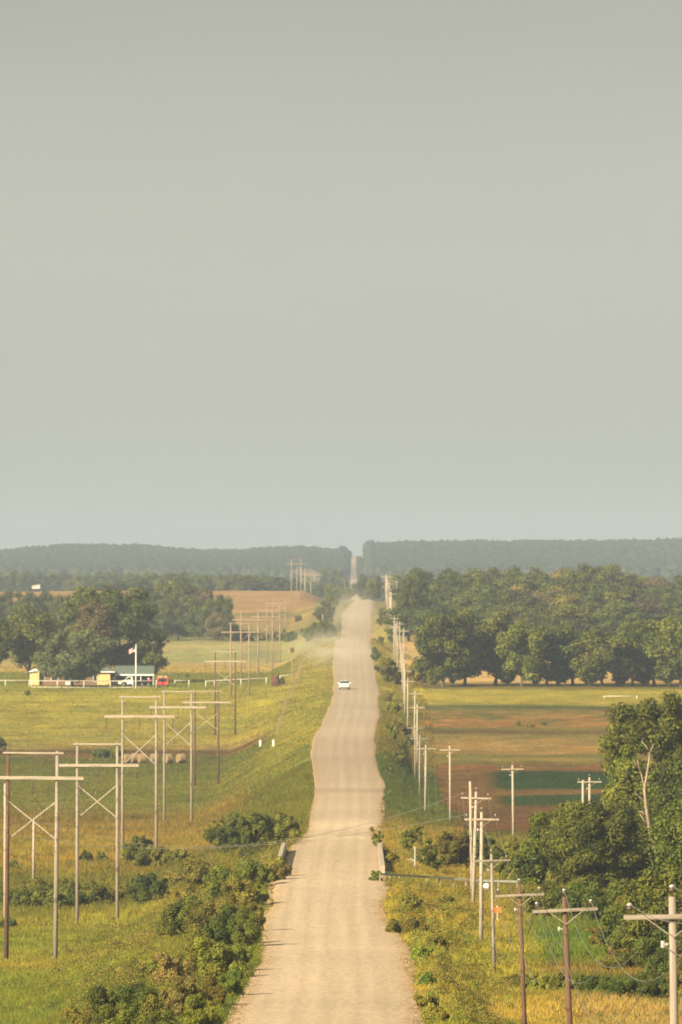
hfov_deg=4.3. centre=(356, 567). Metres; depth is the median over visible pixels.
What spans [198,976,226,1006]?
shrub
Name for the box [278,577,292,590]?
broadleaf tree
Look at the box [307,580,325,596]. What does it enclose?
broadleaf tree
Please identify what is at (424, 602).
broadleaf tree
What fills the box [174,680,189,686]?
pipe fence
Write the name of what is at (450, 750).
power pole
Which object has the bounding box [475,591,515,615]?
broadleaf tree
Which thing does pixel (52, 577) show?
broadleaf tree
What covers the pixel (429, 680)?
shrub
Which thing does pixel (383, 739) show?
pasture grass
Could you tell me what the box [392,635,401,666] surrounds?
power pole
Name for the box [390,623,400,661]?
power pole
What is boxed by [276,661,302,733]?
pasture fence
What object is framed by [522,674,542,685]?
broadleaf tree
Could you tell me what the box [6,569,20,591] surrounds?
broadleaf tree
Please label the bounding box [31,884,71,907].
shrub
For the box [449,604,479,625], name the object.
broadleaf tree
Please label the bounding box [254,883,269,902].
shrub
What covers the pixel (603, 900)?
shrub
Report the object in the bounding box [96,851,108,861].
shrub
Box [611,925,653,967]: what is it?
shrub
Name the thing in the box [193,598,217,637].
broadleaf tree
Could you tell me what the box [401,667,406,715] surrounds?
power pole
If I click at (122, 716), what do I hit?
transmission tower
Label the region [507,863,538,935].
overhead wire
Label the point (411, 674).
shrub
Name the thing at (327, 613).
broadleaf tree
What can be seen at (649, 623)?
broadleaf tree
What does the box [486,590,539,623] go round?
broadleaf tree
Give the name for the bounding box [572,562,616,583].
broadleaf tree
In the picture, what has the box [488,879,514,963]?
overhead wire
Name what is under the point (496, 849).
shrub
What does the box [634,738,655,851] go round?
dead tree
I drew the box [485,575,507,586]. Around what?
broadleaf tree
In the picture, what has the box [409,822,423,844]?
shrub
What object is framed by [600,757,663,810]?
broadleaf tree
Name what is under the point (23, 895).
shrub
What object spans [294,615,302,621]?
shrub
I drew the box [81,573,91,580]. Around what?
broadleaf tree
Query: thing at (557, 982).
shrub
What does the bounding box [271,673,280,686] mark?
farm implement
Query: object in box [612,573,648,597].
broadleaf tree
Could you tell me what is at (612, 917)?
tree
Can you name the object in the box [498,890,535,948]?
overhead wire
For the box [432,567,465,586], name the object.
broadleaf tree
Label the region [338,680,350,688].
car
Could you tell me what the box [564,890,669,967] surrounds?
overhead wire
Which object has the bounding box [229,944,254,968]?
shrub
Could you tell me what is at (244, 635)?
shrub
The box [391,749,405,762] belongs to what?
shrub
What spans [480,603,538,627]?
broadleaf tree
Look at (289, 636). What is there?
shrub
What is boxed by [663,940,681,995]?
shrub
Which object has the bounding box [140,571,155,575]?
broadleaf tree
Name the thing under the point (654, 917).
overhead wire
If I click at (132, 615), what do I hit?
shade tree
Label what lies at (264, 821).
shrub
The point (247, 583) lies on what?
broadleaf tree
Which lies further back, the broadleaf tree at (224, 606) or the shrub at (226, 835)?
the broadleaf tree at (224, 606)
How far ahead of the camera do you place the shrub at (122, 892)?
925.96 m
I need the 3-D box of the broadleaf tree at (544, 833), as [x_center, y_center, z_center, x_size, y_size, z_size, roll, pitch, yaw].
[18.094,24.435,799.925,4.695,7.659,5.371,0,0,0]
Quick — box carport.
[115,666,154,684]
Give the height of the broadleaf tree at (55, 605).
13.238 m
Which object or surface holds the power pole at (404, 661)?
on the ground at (200, 652)
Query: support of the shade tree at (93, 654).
on the ground at (200, 652)
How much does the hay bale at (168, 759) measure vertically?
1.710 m
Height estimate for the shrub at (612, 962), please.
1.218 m
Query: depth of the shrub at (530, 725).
1582.22 m
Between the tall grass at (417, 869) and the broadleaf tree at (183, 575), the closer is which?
the tall grass at (417, 869)
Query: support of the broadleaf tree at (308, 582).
on the ground at (200, 652)
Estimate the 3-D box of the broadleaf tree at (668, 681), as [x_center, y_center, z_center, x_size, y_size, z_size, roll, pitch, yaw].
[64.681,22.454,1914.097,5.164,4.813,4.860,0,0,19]
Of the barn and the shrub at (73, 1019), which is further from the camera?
the barn
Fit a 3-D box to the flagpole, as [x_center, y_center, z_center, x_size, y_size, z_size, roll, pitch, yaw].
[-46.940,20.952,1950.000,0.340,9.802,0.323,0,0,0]
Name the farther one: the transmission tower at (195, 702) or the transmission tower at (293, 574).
the transmission tower at (293, 574)
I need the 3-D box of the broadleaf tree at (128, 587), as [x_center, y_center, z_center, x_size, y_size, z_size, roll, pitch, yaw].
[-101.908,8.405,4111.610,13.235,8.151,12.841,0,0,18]
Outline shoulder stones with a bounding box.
[224,800,423,1023]
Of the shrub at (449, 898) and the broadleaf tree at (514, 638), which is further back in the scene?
the broadleaf tree at (514, 638)
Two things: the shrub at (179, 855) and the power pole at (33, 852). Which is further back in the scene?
the shrub at (179, 855)
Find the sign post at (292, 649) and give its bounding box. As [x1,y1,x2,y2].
[290,647,293,683]
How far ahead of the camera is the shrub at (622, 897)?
674.71 m
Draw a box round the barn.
[32,584,39,588]
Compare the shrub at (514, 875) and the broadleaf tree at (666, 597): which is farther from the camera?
the broadleaf tree at (666, 597)
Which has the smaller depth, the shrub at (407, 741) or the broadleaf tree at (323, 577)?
the shrub at (407, 741)
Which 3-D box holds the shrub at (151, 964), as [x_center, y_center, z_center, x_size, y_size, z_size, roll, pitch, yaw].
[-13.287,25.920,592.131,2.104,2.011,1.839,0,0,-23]
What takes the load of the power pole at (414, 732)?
on the ground at (200, 652)
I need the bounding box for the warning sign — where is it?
[494,906,500,920]
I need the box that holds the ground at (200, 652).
[0,556,681,1023]
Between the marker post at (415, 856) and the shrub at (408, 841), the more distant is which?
the shrub at (408, 841)
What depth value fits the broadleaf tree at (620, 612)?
2471.11 m
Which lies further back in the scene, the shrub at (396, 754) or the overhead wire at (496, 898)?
the shrub at (396, 754)
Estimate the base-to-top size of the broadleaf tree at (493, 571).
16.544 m
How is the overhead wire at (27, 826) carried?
attached to the transmission tower at (56, 777)
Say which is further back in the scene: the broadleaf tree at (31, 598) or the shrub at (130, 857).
the broadleaf tree at (31, 598)
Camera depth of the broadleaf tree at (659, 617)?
2473.35 m
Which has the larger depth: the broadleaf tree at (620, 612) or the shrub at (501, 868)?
the broadleaf tree at (620, 612)
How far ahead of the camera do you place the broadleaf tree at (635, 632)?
1910.30 m
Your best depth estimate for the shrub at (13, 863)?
1007.99 m
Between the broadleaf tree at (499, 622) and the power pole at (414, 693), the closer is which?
the power pole at (414, 693)
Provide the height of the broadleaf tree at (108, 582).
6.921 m
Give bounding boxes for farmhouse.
[29,666,114,684]
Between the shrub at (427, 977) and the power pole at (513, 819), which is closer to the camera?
the shrub at (427, 977)
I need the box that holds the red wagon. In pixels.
[157,676,167,686]
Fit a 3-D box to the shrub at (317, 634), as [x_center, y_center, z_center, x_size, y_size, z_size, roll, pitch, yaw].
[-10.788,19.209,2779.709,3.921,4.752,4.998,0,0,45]
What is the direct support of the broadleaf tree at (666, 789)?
on the ground at (200, 652)
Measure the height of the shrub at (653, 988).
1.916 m
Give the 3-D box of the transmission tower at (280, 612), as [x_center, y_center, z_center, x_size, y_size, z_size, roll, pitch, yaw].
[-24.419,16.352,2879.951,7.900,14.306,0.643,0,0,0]
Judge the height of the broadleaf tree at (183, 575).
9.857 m
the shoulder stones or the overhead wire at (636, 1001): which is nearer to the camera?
the overhead wire at (636, 1001)
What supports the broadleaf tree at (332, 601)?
on the ground at (200, 652)
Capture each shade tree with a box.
[0,618,13,663]
[7,603,58,681]
[30,627,117,686]
[44,619,76,657]
[56,585,99,657]
[70,584,176,668]
[70,601,114,655]
[136,642,169,674]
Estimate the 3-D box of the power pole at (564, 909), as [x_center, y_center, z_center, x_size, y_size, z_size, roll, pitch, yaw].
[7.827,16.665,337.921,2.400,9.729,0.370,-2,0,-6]
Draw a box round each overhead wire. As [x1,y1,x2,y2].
[0,785,80,834]
[3,814,465,848]
[32,781,96,822]
[36,794,459,846]
[417,747,462,886]
[424,774,471,890]
[426,753,473,889]
[434,762,487,847]
[475,857,497,936]
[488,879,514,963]
[491,851,518,928]
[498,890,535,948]
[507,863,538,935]
[515,913,557,979]
[519,881,562,937]
[537,904,627,983]
[539,888,589,946]
[558,929,660,1023]
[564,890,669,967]
[591,902,681,981]
[629,904,681,923]
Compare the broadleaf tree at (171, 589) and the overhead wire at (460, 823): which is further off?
the broadleaf tree at (171, 589)
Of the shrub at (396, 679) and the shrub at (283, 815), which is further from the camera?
the shrub at (396, 679)
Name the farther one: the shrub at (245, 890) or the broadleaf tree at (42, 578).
the broadleaf tree at (42, 578)
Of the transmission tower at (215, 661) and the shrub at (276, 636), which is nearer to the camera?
the transmission tower at (215, 661)
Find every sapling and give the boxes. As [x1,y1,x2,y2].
[508,842,550,886]
[520,811,554,879]
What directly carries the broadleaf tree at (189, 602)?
on the ground at (200, 652)
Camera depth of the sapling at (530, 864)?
799.03 m
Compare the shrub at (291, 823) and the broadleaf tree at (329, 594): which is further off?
the broadleaf tree at (329, 594)
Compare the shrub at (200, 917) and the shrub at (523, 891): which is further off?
the shrub at (523, 891)
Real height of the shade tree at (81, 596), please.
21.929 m
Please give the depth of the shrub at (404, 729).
1515.48 m
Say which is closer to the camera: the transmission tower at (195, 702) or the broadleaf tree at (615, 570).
the transmission tower at (195, 702)
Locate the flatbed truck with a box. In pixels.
[118,676,150,685]
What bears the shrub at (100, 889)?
on the ground at (200, 652)
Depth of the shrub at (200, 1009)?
436.58 m
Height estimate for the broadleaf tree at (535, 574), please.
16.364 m
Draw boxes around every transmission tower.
[0,750,83,960]
[59,742,138,922]
[104,695,173,858]
[150,690,205,821]
[182,690,230,785]
[204,651,245,734]
[221,623,258,696]
[232,611,266,680]
[250,609,279,669]
[260,603,286,663]
[267,597,285,640]
[290,559,305,599]
[292,567,309,591]
[298,569,315,593]
[302,570,317,590]
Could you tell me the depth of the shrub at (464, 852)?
867.67 m
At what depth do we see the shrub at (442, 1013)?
444.92 m
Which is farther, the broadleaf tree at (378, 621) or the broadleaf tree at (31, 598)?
the broadleaf tree at (31, 598)
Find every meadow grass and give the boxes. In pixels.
[0,774,273,1023]
[452,831,681,1023]
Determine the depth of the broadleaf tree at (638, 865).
797.86 m
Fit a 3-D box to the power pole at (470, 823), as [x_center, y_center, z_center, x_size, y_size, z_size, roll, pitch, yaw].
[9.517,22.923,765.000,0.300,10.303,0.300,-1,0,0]
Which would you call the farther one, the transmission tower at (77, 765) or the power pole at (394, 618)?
the power pole at (394, 618)
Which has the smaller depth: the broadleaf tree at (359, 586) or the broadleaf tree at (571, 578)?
the broadleaf tree at (571, 578)
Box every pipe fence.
[0,680,29,686]
[31,680,156,687]
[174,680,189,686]
[205,678,266,686]
[604,696,637,698]
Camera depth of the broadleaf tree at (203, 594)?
2957.76 m
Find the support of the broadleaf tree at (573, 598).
on the ground at (200, 652)
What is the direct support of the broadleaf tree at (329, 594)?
on the ground at (200, 652)
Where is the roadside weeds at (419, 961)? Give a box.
[82,821,552,1023]
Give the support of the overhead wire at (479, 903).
attached to the power pole at (491, 860)
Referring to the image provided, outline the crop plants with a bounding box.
[424,684,681,833]
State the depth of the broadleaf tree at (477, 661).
1910.63 m
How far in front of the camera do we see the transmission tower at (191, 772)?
1284.87 m
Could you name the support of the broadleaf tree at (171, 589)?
on the ground at (200, 652)
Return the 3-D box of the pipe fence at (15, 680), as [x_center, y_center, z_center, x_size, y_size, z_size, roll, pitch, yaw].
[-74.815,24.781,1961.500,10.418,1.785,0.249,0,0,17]
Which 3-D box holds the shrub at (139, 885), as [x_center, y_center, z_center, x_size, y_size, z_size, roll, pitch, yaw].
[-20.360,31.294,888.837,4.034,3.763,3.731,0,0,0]
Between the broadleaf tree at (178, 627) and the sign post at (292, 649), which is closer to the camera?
the sign post at (292, 649)
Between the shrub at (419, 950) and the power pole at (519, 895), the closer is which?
the power pole at (519, 895)
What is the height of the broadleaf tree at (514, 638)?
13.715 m
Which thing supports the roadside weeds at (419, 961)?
on the ground at (200, 652)
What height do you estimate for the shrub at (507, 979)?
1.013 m
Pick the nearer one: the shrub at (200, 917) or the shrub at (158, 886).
the shrub at (200, 917)
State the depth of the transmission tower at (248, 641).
1899.86 m
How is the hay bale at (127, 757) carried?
on the ground at (200, 652)
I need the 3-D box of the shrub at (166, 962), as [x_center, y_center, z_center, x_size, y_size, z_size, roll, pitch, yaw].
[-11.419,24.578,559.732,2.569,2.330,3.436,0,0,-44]
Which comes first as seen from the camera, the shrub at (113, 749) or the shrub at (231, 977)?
the shrub at (231, 977)
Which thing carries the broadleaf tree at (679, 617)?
on the ground at (200, 652)
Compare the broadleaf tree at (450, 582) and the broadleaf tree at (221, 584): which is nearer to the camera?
the broadleaf tree at (450, 582)
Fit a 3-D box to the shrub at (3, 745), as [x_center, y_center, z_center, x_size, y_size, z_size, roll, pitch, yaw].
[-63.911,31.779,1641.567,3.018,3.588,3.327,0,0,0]
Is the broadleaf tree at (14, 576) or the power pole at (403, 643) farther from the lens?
the broadleaf tree at (14, 576)
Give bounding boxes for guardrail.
[379,873,517,887]
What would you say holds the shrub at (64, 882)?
on the ground at (200, 652)
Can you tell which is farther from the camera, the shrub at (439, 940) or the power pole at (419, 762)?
the power pole at (419, 762)
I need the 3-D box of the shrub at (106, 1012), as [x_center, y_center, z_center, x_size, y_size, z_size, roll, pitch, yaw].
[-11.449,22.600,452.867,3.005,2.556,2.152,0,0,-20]
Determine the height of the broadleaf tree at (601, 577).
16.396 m
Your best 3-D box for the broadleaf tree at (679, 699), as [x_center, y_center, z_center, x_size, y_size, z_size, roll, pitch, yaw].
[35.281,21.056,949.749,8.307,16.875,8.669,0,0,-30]
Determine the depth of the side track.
766.08 m
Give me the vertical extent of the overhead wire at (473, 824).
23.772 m
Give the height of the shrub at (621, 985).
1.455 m
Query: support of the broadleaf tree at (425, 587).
on the ground at (200, 652)
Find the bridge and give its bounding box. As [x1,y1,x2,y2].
[273,843,384,872]
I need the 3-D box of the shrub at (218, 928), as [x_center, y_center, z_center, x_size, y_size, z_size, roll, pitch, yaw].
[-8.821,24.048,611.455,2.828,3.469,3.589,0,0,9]
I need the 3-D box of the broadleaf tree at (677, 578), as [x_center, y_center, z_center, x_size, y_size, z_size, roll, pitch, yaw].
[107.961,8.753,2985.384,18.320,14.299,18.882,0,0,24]
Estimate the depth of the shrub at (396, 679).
1915.01 m
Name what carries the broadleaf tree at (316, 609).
on the ground at (200, 652)
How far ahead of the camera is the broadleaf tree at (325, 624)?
2759.10 m
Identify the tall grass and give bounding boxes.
[153,761,315,1023]
[380,759,552,1023]
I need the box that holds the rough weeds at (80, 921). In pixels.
[0,785,292,1012]
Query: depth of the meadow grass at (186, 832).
934.20 m
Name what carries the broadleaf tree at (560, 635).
on the ground at (200, 652)
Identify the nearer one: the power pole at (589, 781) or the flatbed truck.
the power pole at (589, 781)
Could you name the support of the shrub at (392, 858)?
on the ground at (200, 652)
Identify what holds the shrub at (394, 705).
on the ground at (200, 652)
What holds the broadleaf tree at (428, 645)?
on the ground at (200, 652)
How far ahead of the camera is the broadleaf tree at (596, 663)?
1902.67 m
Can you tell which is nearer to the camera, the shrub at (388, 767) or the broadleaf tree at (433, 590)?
the shrub at (388, 767)
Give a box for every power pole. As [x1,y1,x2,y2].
[3,783,5,918]
[32,819,34,878]
[382,576,391,603]
[390,615,398,650]
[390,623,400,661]
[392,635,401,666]
[395,642,406,680]
[396,650,407,691]
[398,659,409,704]
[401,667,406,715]
[401,677,414,725]
[402,627,403,662]
[407,689,421,727]
[407,726,421,778]
[409,703,424,761]
[411,733,428,793]
[416,743,435,811]
[440,743,459,821]
[461,789,490,905]
[464,808,498,943]
[469,781,472,891]
[473,850,510,973]
[495,879,544,1023]
[501,762,523,835]
[533,889,597,1023]
[577,774,601,803]
[582,780,583,802]
[624,885,681,1023]
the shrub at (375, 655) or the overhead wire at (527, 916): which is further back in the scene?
the shrub at (375, 655)
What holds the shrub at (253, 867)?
on the ground at (200, 652)
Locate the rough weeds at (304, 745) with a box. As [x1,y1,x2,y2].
[0,641,681,1017]
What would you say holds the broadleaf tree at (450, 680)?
on the ground at (200, 652)
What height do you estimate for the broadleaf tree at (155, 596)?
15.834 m
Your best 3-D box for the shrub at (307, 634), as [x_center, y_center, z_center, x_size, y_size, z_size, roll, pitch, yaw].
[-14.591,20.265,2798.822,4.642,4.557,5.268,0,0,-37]
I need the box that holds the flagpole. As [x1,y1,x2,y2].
[135,646,136,688]
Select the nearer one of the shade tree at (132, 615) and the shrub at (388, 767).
the shrub at (388, 767)
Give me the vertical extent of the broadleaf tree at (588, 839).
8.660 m
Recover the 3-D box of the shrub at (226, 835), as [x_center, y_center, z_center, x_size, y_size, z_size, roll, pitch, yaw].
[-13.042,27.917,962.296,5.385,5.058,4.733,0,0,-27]
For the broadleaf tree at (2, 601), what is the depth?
2988.62 m
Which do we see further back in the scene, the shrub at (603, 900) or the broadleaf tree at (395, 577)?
the broadleaf tree at (395, 577)
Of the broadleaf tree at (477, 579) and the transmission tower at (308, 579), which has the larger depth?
the transmission tower at (308, 579)
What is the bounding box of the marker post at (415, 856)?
[414,847,415,865]
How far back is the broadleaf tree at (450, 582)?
2815.90 m
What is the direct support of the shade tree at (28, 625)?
on the ground at (200, 652)
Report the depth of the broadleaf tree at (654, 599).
2693.59 m
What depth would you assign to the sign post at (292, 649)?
1936.20 m
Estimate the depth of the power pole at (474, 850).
724.88 m
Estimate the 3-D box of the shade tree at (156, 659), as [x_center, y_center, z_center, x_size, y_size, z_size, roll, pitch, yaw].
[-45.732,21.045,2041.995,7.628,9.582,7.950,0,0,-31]
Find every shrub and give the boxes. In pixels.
[0,737,6,754]
[0,888,18,905]
[0,916,17,927]
[9,860,18,867]
[10,885,38,906]
[22,877,45,886]
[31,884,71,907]
[59,878,81,887]
[63,884,96,905]
[63,1000,115,1023]
[70,1016,82,1023]
[79,850,92,862]
[81,880,110,903]
[86,982,144,1023]
[92,748,109,757]
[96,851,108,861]
[97,1001,148,1023]
[107,746,125,755]
[108,882,128,898]
[115,982,158,1023]
[121,835,153,867]
[121,843,133,862]
[126,872,156,905]
[134,956,158,979]
[137,952,191,985]
[138,985,173,1018]
[139,1009,178,1023]
[147,844,169,866]
[148,878,169,900]
[155,894,203,937]
[158,976,208,1019]
[164,873,183,888]
[165,849,192,863]
[173,891,195,901]
[177,928,221,972]
[182,856,223,893]
[182,899,219,933]
[183,992,223,1023]
[192,935,240,978]
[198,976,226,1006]
[202,811,243,853]
[202,860,250,901]
[203,904,238,945]
[204,815,224,850]
[218,966,242,995]
[219,878,263,909]
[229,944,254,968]
[230,907,264,946]
[231,624,239,640]
[232,858,274,886]
[237,812,273,858]
[238,630,256,640]
[246,902,265,930]
[253,814,289,845]
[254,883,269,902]
[256,632,269,640]
[263,863,292,882]
[269,856,284,874]
[270,631,282,640]
[271,812,286,825]
[279,815,302,836]
[282,629,296,641]
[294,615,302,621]
[300,627,314,640]
[314,624,322,638]
[327,625,336,637]
[368,870,382,880]
[369,827,383,845]
[370,647,381,660]
[373,657,397,682]
[374,636,384,644]
[381,846,388,856]
[383,693,392,702]
[384,763,392,771]
[384,852,400,864]
[385,697,403,713]
[385,724,398,738]
[385,918,405,932]
[390,720,411,736]
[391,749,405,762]
[392,667,406,684]
[398,893,422,909]
[399,829,415,850]
[401,914,428,933]
[403,736,413,746]
[405,661,427,682]
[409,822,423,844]
[409,945,433,959]
[412,993,439,1009]
[416,838,441,871]
[416,972,438,985]
[418,899,442,913]
[423,668,438,684]
[424,1006,449,1022]
[426,934,446,947]
[428,830,460,866]
[435,894,455,903]
[452,826,477,866]
[467,830,495,868]
[486,837,503,859]
[493,851,511,879]
[500,974,520,983]
[502,835,521,851]
[507,854,522,882]
[519,971,549,990]
[521,888,536,910]
[522,880,557,917]
[526,723,534,727]
[547,972,577,992]
[551,878,588,917]
[577,974,615,993]
[579,878,623,920]
[579,952,593,958]
[584,925,608,948]
[601,958,625,972]
[604,944,635,967]
[604,976,638,996]
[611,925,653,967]
[612,882,631,905]
[631,926,681,980]
[635,971,667,998]
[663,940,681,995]
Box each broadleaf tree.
[0,571,14,591]
[0,577,4,591]
[0,593,7,620]
[1,589,23,622]
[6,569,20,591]
[15,590,41,611]
[16,571,41,591]
[34,571,49,591]
[38,590,54,613]
[41,572,59,590]
[47,594,68,627]
[52,572,73,590]
[62,574,89,590]
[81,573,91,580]
[83,582,110,590]
[100,580,115,589]
[106,579,127,590]
[117,572,134,581]
[120,578,140,590]
[138,574,154,590]
[138,587,166,617]
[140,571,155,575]
[144,611,170,633]
[147,573,164,589]
[153,572,166,590]
[154,580,182,616]
[156,596,184,636]
[161,572,183,584]
[163,606,189,639]
[176,577,201,602]
[178,572,192,582]
[178,593,204,636]
[184,605,211,639]
[185,574,204,588]
[192,586,213,634]
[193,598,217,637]
[199,574,211,588]
[202,611,228,640]
[208,575,215,590]
[209,593,235,638]
[212,573,231,590]
[221,618,238,641]
[223,574,238,590]
[230,574,250,590]
[233,575,258,590]
[250,574,264,590]
[260,576,269,590]
[262,576,286,590]
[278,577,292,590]
[289,577,303,590]
[302,576,315,592]
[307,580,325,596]
[309,622,319,629]
[312,606,321,619]
[315,609,333,623]
[316,619,331,638]
[317,567,329,585]
[317,601,335,617]
[320,597,338,607]
[324,592,339,604]
[330,591,341,599]
[335,588,347,598]
[337,576,349,599]
[342,589,354,599]
[349,573,371,599]
[363,579,375,600]
[367,574,383,600]
[376,616,383,625]
[378,607,385,615]
[380,578,392,600]
[380,606,419,641]
[383,574,402,588]
[385,574,443,608]
[387,633,392,643]
[393,593,434,637]
[395,576,424,603]
[395,582,419,638]
[398,566,434,587]
[407,570,430,596]
[407,603,455,636]
[411,612,472,686]
[427,584,442,596]
[428,593,458,607]
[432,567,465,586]
[433,606,495,685]
[435,587,465,601]
[438,576,461,588]
[445,652,461,685]
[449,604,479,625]
[450,584,484,595]
[452,592,482,611]
[454,573,490,590]
[462,567,489,588]
[467,603,513,622]
[471,609,528,684]
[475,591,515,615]
[478,584,518,617]
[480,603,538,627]
[484,566,508,586]
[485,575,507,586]
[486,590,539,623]
[494,623,547,686]
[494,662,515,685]
[498,573,541,592]
[501,565,534,579]
[509,582,539,597]
[516,602,553,628]
[517,624,577,685]
[520,593,555,622]
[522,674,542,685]
[523,566,551,583]
[529,577,568,593]
[533,585,569,596]
[534,602,594,634]
[539,806,578,884]
[542,795,642,888]
[544,591,589,612]
[544,621,599,685]
[547,566,573,584]
[548,583,592,602]
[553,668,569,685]
[560,571,590,589]
[567,601,613,635]
[567,626,640,686]
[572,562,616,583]
[579,591,611,627]
[581,572,611,589]
[587,579,621,594]
[591,601,649,635]
[593,562,632,583]
[596,688,681,775]
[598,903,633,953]
[599,592,638,626]
[600,584,652,604]
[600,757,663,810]
[601,744,640,807]
[610,622,657,685]
[610,797,661,880]
[611,675,628,685]
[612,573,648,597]
[612,601,662,617]
[612,613,665,630]
[619,618,681,685]
[619,863,681,952]
[630,573,651,589]
[634,664,653,685]
[636,595,671,612]
[642,752,681,811]
[643,576,672,593]
[643,793,681,885]
[645,615,681,686]
[648,601,681,615]
[648,613,677,637]
[654,670,676,685]
[655,591,680,612]
[656,696,681,764]
[661,575,681,592]
[672,614,681,622]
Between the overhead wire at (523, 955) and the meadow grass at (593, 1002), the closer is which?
the overhead wire at (523, 955)
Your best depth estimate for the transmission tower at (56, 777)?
709.85 m
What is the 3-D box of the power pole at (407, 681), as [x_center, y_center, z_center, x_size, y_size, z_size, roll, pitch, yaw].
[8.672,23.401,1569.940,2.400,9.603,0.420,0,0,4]
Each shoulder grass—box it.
[226,826,314,1022]
[369,810,424,1023]
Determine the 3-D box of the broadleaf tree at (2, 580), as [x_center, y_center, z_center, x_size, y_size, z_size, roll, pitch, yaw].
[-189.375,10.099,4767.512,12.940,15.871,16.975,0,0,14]
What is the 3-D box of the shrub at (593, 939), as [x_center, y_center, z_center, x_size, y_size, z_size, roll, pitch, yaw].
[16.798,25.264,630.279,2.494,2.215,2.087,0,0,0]
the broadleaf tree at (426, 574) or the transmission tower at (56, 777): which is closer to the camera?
the transmission tower at (56, 777)
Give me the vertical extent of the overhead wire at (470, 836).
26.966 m
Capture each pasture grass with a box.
[0,639,333,815]
[371,639,463,834]
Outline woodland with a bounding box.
[0,537,681,585]
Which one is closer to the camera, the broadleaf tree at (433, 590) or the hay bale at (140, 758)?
the hay bale at (140, 758)
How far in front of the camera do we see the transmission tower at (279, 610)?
2661.84 m
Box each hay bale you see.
[124,754,131,762]
[130,753,137,762]
[137,754,146,762]
[150,754,158,762]
[162,754,172,762]
[176,754,185,762]
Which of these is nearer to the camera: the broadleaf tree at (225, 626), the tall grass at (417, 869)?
the tall grass at (417, 869)
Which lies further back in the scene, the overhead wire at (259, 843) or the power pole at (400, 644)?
the power pole at (400, 644)
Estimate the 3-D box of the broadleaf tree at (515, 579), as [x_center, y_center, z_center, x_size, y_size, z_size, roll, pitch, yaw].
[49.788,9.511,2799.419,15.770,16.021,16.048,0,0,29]
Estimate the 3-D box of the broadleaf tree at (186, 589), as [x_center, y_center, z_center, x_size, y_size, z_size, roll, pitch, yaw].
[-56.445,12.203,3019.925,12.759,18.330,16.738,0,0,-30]
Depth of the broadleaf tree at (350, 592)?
3344.02 m
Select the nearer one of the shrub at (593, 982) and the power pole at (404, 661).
the shrub at (593, 982)
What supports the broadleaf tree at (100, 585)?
on the ground at (200, 652)
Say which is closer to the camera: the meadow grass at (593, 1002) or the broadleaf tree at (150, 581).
the meadow grass at (593, 1002)
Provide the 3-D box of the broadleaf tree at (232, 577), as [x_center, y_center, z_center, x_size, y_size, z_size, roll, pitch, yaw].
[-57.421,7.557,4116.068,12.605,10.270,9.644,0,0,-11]
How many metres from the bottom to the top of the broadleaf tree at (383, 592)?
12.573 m
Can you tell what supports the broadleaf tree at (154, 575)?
on the ground at (200, 652)
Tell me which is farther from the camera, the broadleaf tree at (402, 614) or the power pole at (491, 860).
the broadleaf tree at (402, 614)
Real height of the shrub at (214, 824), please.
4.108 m
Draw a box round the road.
[231,556,417,1023]
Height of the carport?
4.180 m
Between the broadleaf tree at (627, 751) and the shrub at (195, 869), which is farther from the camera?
the broadleaf tree at (627, 751)
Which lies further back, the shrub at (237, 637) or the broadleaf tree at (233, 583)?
the broadleaf tree at (233, 583)
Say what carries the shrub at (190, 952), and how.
on the ground at (200, 652)
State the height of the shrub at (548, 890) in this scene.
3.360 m
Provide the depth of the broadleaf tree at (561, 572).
3020.16 m
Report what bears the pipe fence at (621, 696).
on the ground at (200, 652)
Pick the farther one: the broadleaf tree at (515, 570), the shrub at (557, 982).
the broadleaf tree at (515, 570)
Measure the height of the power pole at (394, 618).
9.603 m
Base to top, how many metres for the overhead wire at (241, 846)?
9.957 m
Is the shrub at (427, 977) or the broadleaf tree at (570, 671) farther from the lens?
the broadleaf tree at (570, 671)
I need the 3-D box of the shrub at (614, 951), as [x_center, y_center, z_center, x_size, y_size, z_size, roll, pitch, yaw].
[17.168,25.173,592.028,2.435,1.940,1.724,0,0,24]
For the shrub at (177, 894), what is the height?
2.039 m
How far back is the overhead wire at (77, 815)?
804.36 m
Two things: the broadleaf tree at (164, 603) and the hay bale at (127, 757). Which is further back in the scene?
the broadleaf tree at (164, 603)
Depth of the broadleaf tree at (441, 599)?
2566.88 m
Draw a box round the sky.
[0,0,681,556]
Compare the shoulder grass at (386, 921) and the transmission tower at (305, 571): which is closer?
the shoulder grass at (386, 921)

